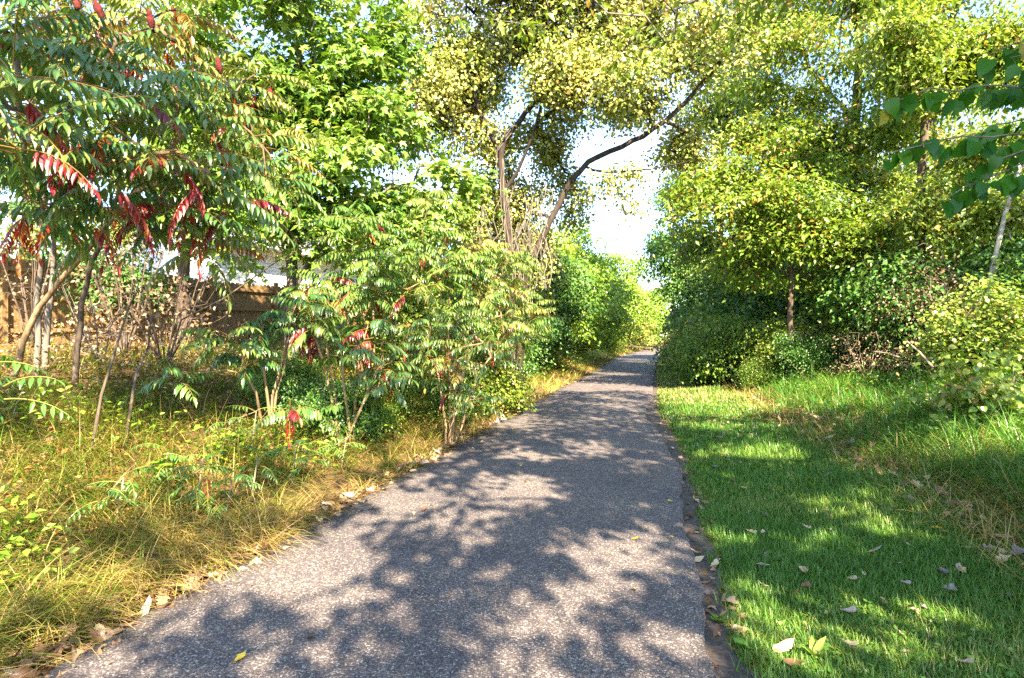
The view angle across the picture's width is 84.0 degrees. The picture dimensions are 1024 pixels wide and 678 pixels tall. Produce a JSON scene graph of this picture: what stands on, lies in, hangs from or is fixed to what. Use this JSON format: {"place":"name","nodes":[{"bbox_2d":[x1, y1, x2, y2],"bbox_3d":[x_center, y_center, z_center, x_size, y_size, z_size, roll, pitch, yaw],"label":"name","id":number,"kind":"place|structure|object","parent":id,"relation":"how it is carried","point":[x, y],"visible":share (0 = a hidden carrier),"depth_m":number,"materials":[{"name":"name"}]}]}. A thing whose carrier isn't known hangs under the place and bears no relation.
{"place":"outdoors","nodes":[
{"label":"outdoors","id":0,"kind":"place"},
{"bbox_2d":[40,349,716,677],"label":"path","id":1,"kind":"structure","parent":0,"point":[470,606],"depth_m":3.52,"materials":[{"name":"grey asphalt"}]},
{"bbox_2d":[45,371,718,677],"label":"leaf crumbs","id":2,"kind":"object","parent":1,"relation":"on","point":[389,580],"visible":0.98,"depth_m":3.20,"materials":[{"name":"brown plant"}]},
{"bbox_2d":[0,336,1023,677],"bbox_3d":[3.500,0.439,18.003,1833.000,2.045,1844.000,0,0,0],"label":"ground","id":3,"kind":"structure","parent":0,"point":[334,484],"depth_m":4.70,"materials":[{"name":"green plant"}]},
{"bbox_2d":[0,355,75,425],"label":"sumac tree","id":4,"kind":"object","parent":3,"relation":"on","point":[16,365],"visible":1,"depth_m":3.29,"materials":[{"name":"green plant"}]},
{"bbox_2d":[0,219,95,347],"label":"dry bush","id":5,"kind":"object","parent":3,"relation":"on","point":[24,299],"visible":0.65,"depth_m":9.94,"materials":[{"name":"brown plant"}]},
{"bbox_2d":[0,193,150,335],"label":"shrub","id":6,"kind":"object","parent":3,"relation":"on","point":[27,254],"visible":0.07,"depth_m":12.87,"materials":[{"name":"green plant"}]},
{"bbox_2d":[0,112,171,370],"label":"sumac tree","id":7,"kind":"object","parent":3,"relation":"on","point":[49,306],"visible":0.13,"depth_m":6.87,"materials":[{"name":"green plant"}]},
{"bbox_2d":[0,0,173,377],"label":"sumac tree","id":8,"kind":"object","parent":3,"relation":"on","point":[43,79],"visible":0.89,"depth_m":4.32,"materials":[{"name":"green plant"}]},
{"bbox_2d":[34,262,158,367],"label":"dry bush","id":9,"kind":"object","parent":3,"relation":"on","point":[95,327],"visible":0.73,"depth_m":8.52,"materials":[{"name":"brown plant"}]},
{"bbox_2d":[17,220,195,340],"bbox_3d":[-9.899,-1.491,13.723,4.499,3.539,4.352,0,0,0],"label":"shrub","id":10,"kind":"object","parent":3,"relation":"on","point":[60,257],"visible":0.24,"depth_m":12.90,"materials":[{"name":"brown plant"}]},
{"bbox_2d":[63,465,159,527],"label":"sumac seedling","id":11,"kind":"object","parent":3,"relation":"on","point":[122,486],"visible":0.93,"depth_m":4.16,"materials":[{"name":"green plant"}]},
{"bbox_2d":[30,217,193,355],"bbox_3d":[-7.187,-0.834,9.990,3.150,2.855,2.231,0,0,26],"label":"dry bush","id":12,"kind":"object","parent":3,"relation":"on","point":[126,345],"visible":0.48,"depth_m":10.08,"materials":[{"name":"brown plant"}]},
{"bbox_2d":[89,246,155,456],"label":"bare sapling","id":13,"kind":"object","parent":3,"relation":"on","point":[106,378],"visible":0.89,"depth_m":5.38,"materials":[{"name":"brown plant"}]},
{"bbox_2d":[0,0,246,260],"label":"yard tree","id":14,"kind":"object","parent":3,"relation":"on","point":[77,67],"visible":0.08,"depth_m":14.00,"materials":[{"name":"green plant"}]},
{"bbox_2d":[123,285,161,447],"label":"bare sapling","id":15,"kind":"object","parent":3,"relation":"on","point":[135,380],"visible":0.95,"depth_m":5.70,"materials":[{"name":"brown plant"}]},
{"bbox_2d":[50,234,260,366],"bbox_3d":[-5.613,-0.448,9.368,3.324,2.443,3.189,0,0,0],"label":"dry bush","id":16,"kind":"object","parent":3,"relation":"on","point":[187,324],"visible":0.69,"depth_m":9.07,"materials":[{"name":"brown plant"}]},
{"bbox_2d":[0,0,326,380],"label":"sumac tree","id":17,"kind":"object","parent":3,"relation":"on","point":[151,223],"visible":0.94,"depth_m":5.25,"materials":[{"name":"green plant"}]},
{"bbox_2d":[0,0,337,388],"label":"sumac tree","id":18,"kind":"object","parent":3,"relation":"on","point":[159,35],"visible":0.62,"depth_m":6.73,"materials":[{"name":"leaf"},{"name":"tan bark"},{"name":"red leaf"}]},
{"bbox_2d":[131,443,217,491],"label":"sumac seedling","id":19,"kind":"object","parent":3,"relation":"on","point":[171,455],"visible":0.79,"depth_m":4.90,"materials":[{"name":"green plant"}]},
{"bbox_2d":[0,316,359,429],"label":"undergrowth","id":20,"kind":"object","parent":3,"relation":"on","point":[104,362],"visible":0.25,"depth_m":7.64,"materials":[{"name":"green plant"}]},
{"bbox_2d":[0,253,375,343],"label":"wooden fence","id":21,"kind":"object","parent":3,"relation":"on","point":[246,306],"visible":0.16,"depth_m":14.31,"materials":[{"name":"brown wood"}]},
{"bbox_2d":[98,135,277,345],"bbox_3d":[-7.182,-2.519,13.130,4.645,5.368,3.098,0,0,0],"label":"yard tree","id":22,"kind":"object","parent":3,"relation":"on","point":[185,286],"visible":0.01,"depth_m":13.37,"materials":[{"name":"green plant"}]},
{"bbox_2d":[166,445,235,515],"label":"sumac seedling","id":23,"kind":"object","parent":3,"relation":"on","point":[220,468],"visible":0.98,"depth_m":4.47,"materials":[{"name":"green plant"}]},
{"bbox_2d":[171,467,264,525],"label":"sumac seedling","id":24,"kind":"object","parent":3,"relation":"on","point":[240,476],"visible":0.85,"depth_m":4.57,"materials":[{"name":"green plant"}]},
{"bbox_2d":[87,197,380,293],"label":"white house","id":25,"kind":"structure","parent":3,"relation":"on","point":[273,275],"depth_m":21.47,"materials":[{"name":"white paint"}]},
{"bbox_2d":[136,285,343,435],"bbox_3d":[-3.012,0.249,6.822,1.272,1.900,2.298,0,0,37],"label":"sumac tree","id":26,"kind":"object","parent":3,"relation":"on","point":[250,350],"visible":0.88,"depth_m":6.61,"materials":[{"name":"green plant"}]},
{"bbox_2d":[205,405,280,445],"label":"sumac seedling","id":27,"kind":"object","parent":3,"relation":"on","point":[254,423],"visible":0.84,"depth_m":6.15,"materials":[{"name":"green plant"}]},
{"bbox_2d":[161,207,333,384],"bbox_3d":[-3.740,-0.645,8.036,2.330,2.640,0.318,0,0,-12],"label":"bare sapling","id":28,"kind":"object","parent":3,"relation":"on","point":[173,344],"visible":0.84,"depth_m":8.00,"materials":[{"name":"brown plant"}]},
{"bbox_2d":[236,445,289,502],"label":"sumac seedling","id":29,"kind":"object","parent":3,"relation":"on","point":[271,453],"visible":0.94,"depth_m":5.04,"materials":[{"name":"green plant"}]},
{"bbox_2d":[228,346,337,411],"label":"shrub","id":30,"kind":"object","parent":3,"relation":"on","point":[294,362],"visible":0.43,"depth_m":8.00,"materials":[{"name":"green plant"}]},
{"bbox_2d":[0,316,582,521],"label":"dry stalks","id":31,"kind":"object","parent":3,"relation":"on","point":[143,402],"visible":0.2,"depth_m":6.40,"materials":[{"name":"brown plant"}]},
{"bbox_2d":[69,0,521,369],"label":"maple tree","id":32,"kind":"object","parent":3,"relation":"on","point":[335,112],"visible":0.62,"depth_m":10.00,"materials":[{"name":"green plant"}]},
{"bbox_2d":[268,439,338,483],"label":"sumac seedling","id":33,"kind":"object","parent":3,"relation":"on","point":[306,458],"visible":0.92,"depth_m":5.60,"materials":[{"name":"green plant"}]},
{"bbox_2d":[0,334,621,597],"bbox_3d":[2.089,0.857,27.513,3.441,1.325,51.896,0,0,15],"label":"undergrowth","id":34,"kind":"object","parent":3,"relation":"on","point":[18,538],"visible":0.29,"depth_m":5.49,"materials":[{"name":"green plant"}]},
{"bbox_2d":[0,326,649,677],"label":"long grass","id":35,"kind":"structure","parent":3,"relation":"on","point":[53,609],"depth_m":4.70,"materials":[{"name":"plant"}]},
{"bbox_2d":[258,372,400,447],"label":"shrub","id":36,"kind":"object","parent":3,"relation":"on","point":[319,399],"visible":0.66,"depth_m":7.25,"materials":[{"name":"green plant"}]},
{"bbox_2d":[253,295,423,451],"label":"sumac tree","id":37,"kind":"object","parent":3,"relation":"on","point":[306,334],"visible":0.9,"depth_m":7.03,"materials":[{"name":"green plant"}]},
{"bbox_2d":[309,429,368,467],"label":"sumac seedling","id":38,"kind":"object","parent":3,"relation":"on","point":[345,443],"visible":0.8,"depth_m":6.40,"materials":[{"name":"green plant"}]},
{"bbox_2d":[342,386,409,441],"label":"shrub","id":39,"kind":"object","parent":3,"relation":"on","point":[386,407],"visible":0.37,"depth_m":7.68,"materials":[{"name":"green plant"}]},
{"bbox_2d":[286,185,467,389],"bbox_3d":[-2.150,-0.551,8.413,2.930,3.687,2.446,0,0,0],"label":"sumac tree","id":40,"kind":"object","parent":3,"relation":"on","point":[381,274],"visible":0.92,"depth_m":8.31,"materials":[{"name":"green plant"}]},
{"bbox_2d":[338,359,433,424],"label":"shrub","id":41,"kind":"object","parent":3,"relation":"on","point":[408,395],"visible":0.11,"depth_m":9.20,"materials":[{"name":"green plant"}]},
{"bbox_2d":[320,261,467,370],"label":"shrub","id":42,"kind":"object","parent":3,"relation":"on","point":[417,307],"visible":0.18,"depth_m":12.14,"materials":[{"name":"green plant"}]},
{"bbox_2d":[338,78,496,346],"bbox_3d":[-3.081,-3.244,14.764,5.335,7.304,3.425,0,0,0],"label":"yard tree","id":43,"kind":"object","parent":3,"relation":"on","point":[460,210],"visible":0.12,"depth_m":14.76,"materials":[{"name":"green plant"}]},
{"bbox_2d":[377,312,533,446],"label":"sumac tree","id":44,"kind":"object","parent":3,"relation":"on","point":[424,343],"visible":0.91,"depth_m":7.77,"materials":[{"name":"green plant"}]},
{"bbox_2d":[409,369,501,428],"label":"shrub","id":45,"kind":"object","parent":3,"relation":"on","point":[436,399],"visible":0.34,"depth_m":9.39,"materials":[{"name":"green plant"}]},
{"bbox_2d":[398,322,514,406],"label":"shrub","id":46,"kind":"object","parent":3,"relation":"on","point":[432,377],"visible":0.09,"depth_m":11.15,"materials":[{"name":"green plant"}]},
{"bbox_2d":[401,276,543,353],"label":"shrub","id":47,"kind":"object","parent":3,"relation":"on","point":[453,299],"depth_m":18.59,"materials":[{"name":"green plant"}]},
{"bbox_2d":[389,213,568,427],"bbox_3d":[-0.782,-0.314,9.614,2.737,3.572,3.326,0,0,36],"label":"sumac tree","id":48,"kind":"object","parent":3,"relation":"on","point":[460,278],"visible":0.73,"depth_m":9.41,"materials":[{"name":"green plant"}]},
{"bbox_2d":[386,196,581,336],"bbox_3d":[-1.629,-2.552,21.817,8.492,6.339,6.388,0,0,0],"label":"background tree","id":49,"kind":"object","parent":3,"relation":"on","point":[539,292],"visible":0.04,"depth_m":21.40,"materials":[{"name":"green plant"}]},
{"bbox_2d":[434,335,547,418],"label":"shrub","id":50,"kind":"object","parent":3,"relation":"on","point":[505,390],"visible":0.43,"depth_m":10.69,"materials":[{"name":"green plant"}]},
{"bbox_2d":[455,235,563,412],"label":"sumac tree","id":51,"kind":"object","parent":3,"relation":"on","point":[492,245],"visible":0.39,"depth_m":11.49,"materials":[{"name":"green plant"}]},
{"bbox_2d":[0,340,1023,677],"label":"leaf litter","id":52,"kind":"object","parent":3,"relation":"on","point":[164,598],"visible":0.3,"depth_m":4.53,"materials":[{"name":"brown plant"}]},
{"bbox_2d":[4,663,37,677],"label":"fallen leaf","id":53,"kind":"object","parent":52,"relation":"on","point":[22,670],"visible":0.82,"depth_m":2.55,"materials":[{"name":"beige plant"}]},
{"bbox_2d":[492,310,577,384],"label":"shrub","id":54,"kind":"object","parent":3,"relation":"on","point":[537,345],"visible":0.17,"depth_m":18.20,"materials":[{"name":"green plant"}]},
{"bbox_2d":[499,235,613,364],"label":"background tree","id":55,"kind":"object","parent":3,"relation":"on","point":[580,283],"visible":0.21,"depth_m":22.99,"materials":[{"name":"green plant"}]},
{"bbox_2d":[516,219,631,357],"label":"background tree","id":56,"kind":"object","parent":3,"relation":"on","point":[602,277],"visible":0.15,"depth_m":26.99,"materials":[{"name":"green plant"}]},
{"bbox_2d":[381,0,780,387],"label":"cottonwood tree","id":57,"kind":"object","parent":3,"relation":"on","point":[459,87],"visible":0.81,"depth_m":14.41,"materials":[{"name":"green plant"}]},
{"bbox_2d":[558,328,605,358],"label":"shrub","id":58,"kind":"object","parent":3,"relation":"on","point":[586,346],"visible":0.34,"depth_m":31.42,"materials":[{"name":"green plant"}]},
{"bbox_2d":[556,213,658,353],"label":"background tree","id":59,"kind":"object","parent":3,"relation":"on","point":[627,293],"visible":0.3,"depth_m":33.12,"materials":[{"name":"green plant"}]},
{"bbox_2d":[589,322,628,355],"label":"shrub","id":60,"kind":"object","parent":3,"relation":"on","point":[615,346],"visible":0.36,"depth_m":43.57,"materials":[{"name":"green plant"}]},
{"bbox_2d":[591,231,669,340],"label":"background tree","id":61,"kind":"object","parent":3,"relation":"on","point":[638,311],"visible":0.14,"depth_m":45.05,"materials":[{"name":"green plant"}]},
{"bbox_2d":[621,295,659,347],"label":"background tree","id":62,"kind":"object","parent":3,"relation":"on","point":[643,337],"visible":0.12,"depth_m":54.34,"materials":[{"name":"green plant"}]},
{"bbox_2d":[622,251,667,348],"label":"background tree","id":63,"kind":"object","parent":3,"relation":"on","point":[639,266],"visible":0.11,"depth_m":59.02,"materials":[{"name":"green plant"}]},
{"bbox_2d":[629,282,671,347],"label":"background tree","id":64,"kind":"object","parent":3,"relation":"on","point":[658,316],"visible":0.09,"depth_m":70.90,"materials":[{"name":"green plant"}]},
{"bbox_2d":[634,306,702,372],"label":"shrub","id":65,"kind":"object","parent":3,"relation":"on","point":[669,326],"visible":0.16,"depth_m":23.91,"materials":[{"name":"green plant"}]},
{"bbox_2d":[634,181,715,325],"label":"slender tree","id":66,"kind":"object","parent":3,"relation":"on","point":[670,286],"visible":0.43,"depth_m":33.64,"materials":[{"name":"green plant"}]},
{"bbox_2d":[648,302,707,365],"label":"bush","id":67,"kind":"object","parent":3,"relation":"on","point":[675,315],"visible":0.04,"depth_m":25.92,"materials":[{"name":"green plant"}]},
{"bbox_2d":[416,0,960,118],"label":"shade tree","id":68,"kind":"object","parent":3,"relation":"on","point":[730,36],"visible":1,"depth_m":8.04,"materials":[{"name":"green plant"}]},
{"bbox_2d":[652,307,728,377],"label":"shrub","id":69,"kind":"object","parent":3,"relation":"on","point":[673,334],"visible":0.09,"depth_m":20.13,"materials":[{"name":"green plant"}]},
{"bbox_2d":[645,365,758,677],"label":"dirt strip","id":70,"kind":"object","parent":3,"relation":"on","point":[719,650],"visible":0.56,"depth_m":3.75,"materials":[{"name":"soil"}]},
{"bbox_2d":[657,315,751,385],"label":"shrub","id":71,"kind":"object","parent":3,"relation":"on","point":[685,377],"visible":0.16,"depth_m":17.48,"materials":[{"name":"green plant"}]},
{"bbox_2d":[671,212,747,318],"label":"background tree","id":72,"kind":"object","parent":3,"relation":"on","point":[692,268],"visible":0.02,"depth_m":29.53,"materials":[{"name":"green plant"}]},
{"bbox_2d":[667,308,775,387],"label":"shrub","id":73,"kind":"object","parent":3,"relation":"on","point":[739,342],"visible":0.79,"depth_m":16.21,"materials":[{"name":"green plant"}]},
{"bbox_2d":[660,274,815,380],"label":"shrub","id":74,"kind":"object","parent":3,"relation":"on","point":[701,301],"visible":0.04,"depth_m":19.81,"materials":[{"name":"green plant"}]},
{"bbox_2d":[642,0,848,312],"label":"box elder tree","id":75,"kind":"object","parent":3,"relation":"on","point":[691,247],"visible":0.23,"depth_m":20.71,"materials":[{"name":"green plant"}]},
{"bbox_2d":[672,257,838,356],"bbox_3d":[8.870,-0.485,18.389,6.005,4.424,6.876,0,0,-37],"label":"shrub","id":76,"kind":"object","parent":3,"relation":"on","point":[730,308],"visible":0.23,"depth_m":18.14,"materials":[{"name":"green plant"}]},
{"bbox_2d":[733,355,789,390],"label":"shrub","id":77,"kind":"object","parent":3,"relation":"on","point":[763,374],"visible":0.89,"depth_m":14.49,"materials":[{"name":"green plant"}]},
{"bbox_2d":[714,296,809,331],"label":"shrub","id":78,"kind":"object","parent":3,"relation":"on","point":[760,310],"visible":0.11,"depth_m":17.74,"materials":[{"name":"green plant"}]},
{"bbox_2d":[739,311,833,384],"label":"shrub","id":79,"kind":"object","parent":3,"relation":"on","point":[764,346],"visible":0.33,"depth_m":14.76,"materials":[{"name":"green plant"}]},
{"bbox_2d":[633,109,959,380],"bbox_3d":[7.011,-2.126,14.033,8.107,6.525,4.637,0,0,0],"label":"young tree","id":80,"kind":"object","parent":3,"relation":"on","point":[817,227],"visible":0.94,"depth_m":13.64,"materials":[{"name":"green plant"}]},
{"bbox_2d":[763,329,860,381],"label":"shrub","id":81,"kind":"object","parent":3,"relation":"on","point":[808,352],"visible":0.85,"depth_m":13.62,"materials":[{"name":"green plant"}]},
{"bbox_2d":[776,270,903,362],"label":"shrub","id":82,"kind":"object","parent":3,"relation":"on","point":[810,304],"visible":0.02,"depth_m":15.34,"materials":[{"name":"green plant"}]},
{"bbox_2d":[693,0,992,259],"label":"box elder tree","id":83,"kind":"object","parent":3,"relation":"on","point":[806,104],"visible":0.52,"depth_m":15.89,"materials":[{"name":"green plant"}]},
{"bbox_2d":[710,369,1023,632],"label":"dry straw","id":84,"kind":"object","parent":3,"relation":"on","point":[1006,542],"visible":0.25,"depth_m":5.23,"materials":[{"name":"plant"}]},
{"bbox_2d":[818,319,924,380],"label":"dry bush","id":85,"kind":"object","parent":3,"relation":"on","point":[860,357],"visible":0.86,"depth_m":11.87,"materials":[{"name":"brown plant"}]},
{"bbox_2d":[724,351,1023,554],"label":"tall grass","id":86,"kind":"structure","parent":3,"relation":"on","point":[970,433],"depth_m":7.02,"materials":[{"name":"green plant"}]},
{"bbox_2d":[801,242,953,369],"bbox_3d":[9.664,-0.565,14.469,4.804,3.679,4.066,0,0,0],"label":"shrub","id":87,"kind":"object","parent":3,"relation":"on","point":[829,319],"visible":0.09,"depth_m":14.28,"materials":[{"name":"green plant"}]},
{"bbox_2d":[765,354,1023,449],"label":"undergrowth","id":88,"kind":"object","parent":3,"relation":"on","point":[949,429],"visible":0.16,"depth_m":7.04,"materials":[{"name":"green plant"}]},
{"bbox_2d":[793,224,1005,359],"bbox_3d":[10.405,-0.883,14.955,6.004,4.598,5.082,0,0,25],"label":"shrub","id":89,"kind":"object","parent":3,"relation":"on","point":[849,330],"visible":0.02,"depth_m":14.41,"materials":[{"name":"green plant"}]},
{"bbox_2d":[798,252,1020,376],"bbox_3d":[8.971,-0.270,12.469,4.911,3.160,4.289,0,0,1],"label":"shrub","id":90,"kind":"object","parent":3,"relation":"on","point":[858,290],"visible":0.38,"depth_m":12.18,"materials":[{"name":"green plant"}]},
{"bbox_2d":[856,244,983,374],"bbox_3d":[8.478,-0.475,11.338,2.702,2.768,2.576,0,0,0],"label":"dry bush","id":91,"kind":"object","parent":3,"relation":"on","point":[916,304],"visible":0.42,"depth_m":11.43,"materials":[{"name":"brown plant"}]},
{"bbox_2d":[831,0,1023,360],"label":"box elder tree","id":92,"kind":"object","parent":3,"relation":"on","point":[921,50],"visible":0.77,"depth_m":12.02,"materials":[{"name":"green plant"}]},
{"bbox_2d":[831,351,1023,392],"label":"undergrowth","id":93,"kind":"object","parent":3,"relation":"on","point":[910,375],"visible":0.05,"depth_m":10.42,"materials":[{"name":"green plant"}]},
{"bbox_2d":[833,232,1023,379],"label":"shrub","id":94,"kind":"object","parent":3,"relation":"on","point":[1003,265],"visible":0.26,"depth_m":11.56,"materials":[{"name":"green plant"}]},
{"bbox_2d":[854,229,1023,354],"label":"shrub","id":95,"kind":"object","parent":3,"relation":"on","point":[1006,251],"visible":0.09,"depth_m":12.83,"materials":[{"name":"green plant"}]},
{"bbox_2d":[868,106,1016,245],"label":"background tree","id":96,"kind":"object","parent":3,"relation":"on","point":[929,165],"depth_m":20.78,"materials":[{"name":"green plant"}]},
{"bbox_2d":[878,41,1023,218],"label":"heart leaf tree","id":97,"kind":"object","parent":3,"relation":"on","point":[1011,185],"visible":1,"depth_m":2.94,"materials":[{"name":"green plant"}]},
{"bbox_2d":[881,108,1023,268],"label":"background tree","id":98,"kind":"object","parent":3,"relation":"on","point":[994,179],"visible":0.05,"depth_m":17.74,"materials":[{"name":"green plant"}]},
{"bbox_2d":[886,342,1023,436],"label":"bush","id":99,"kind":"object","parent":3,"relation":"on","point":[973,389],"visible":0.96,"depth_m":7.05,"materials":[{"name":"green plant"}]},
{"bbox_2d":[888,269,1023,382],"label":"shrub","id":100,"kind":"object","parent":3,"relation":"on","point":[984,334],"visible":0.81,"depth_m":9.36,"materials":[{"name":"green plant"}]},
{"bbox_2d":[985,165,1023,307],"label":"dead tree","id":101,"kind":"object","parent":3,"relation":"on","point":[1001,231],"visible":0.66,"depth_m":10.96,"materials":[{"name":"grey plant"}]},
{"bbox_2d":[0,0,1023,335],"label":"sky","id":102,"kind":"structure","parent":0,"point":[588,150],"materials":[{"name":"white"}]},
{"bbox_2d":[654,357,1023,677],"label":"mown grass","id":103,"kind":"structure","parent":0,"point":[752,558],"depth_m":3.89,"materials":[{"name":"green plant"}]},
{"bbox_2d":[771,638,793,652],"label":"fallen leaf","id":104,"kind":"object","parent":103,"relation":"on","point":[788,644],"visible":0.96,"depth_m":2.79,"materials":[{"name":"beige plant"}]},
{"bbox_2d":[798,635,829,656],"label":"broadleaf weed","id":105,"kind":"object","parent":103,"relation":"on","point":[817,647],"visible":0.86,"depth_m":2.75,"materials":[{"name":"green plant"}]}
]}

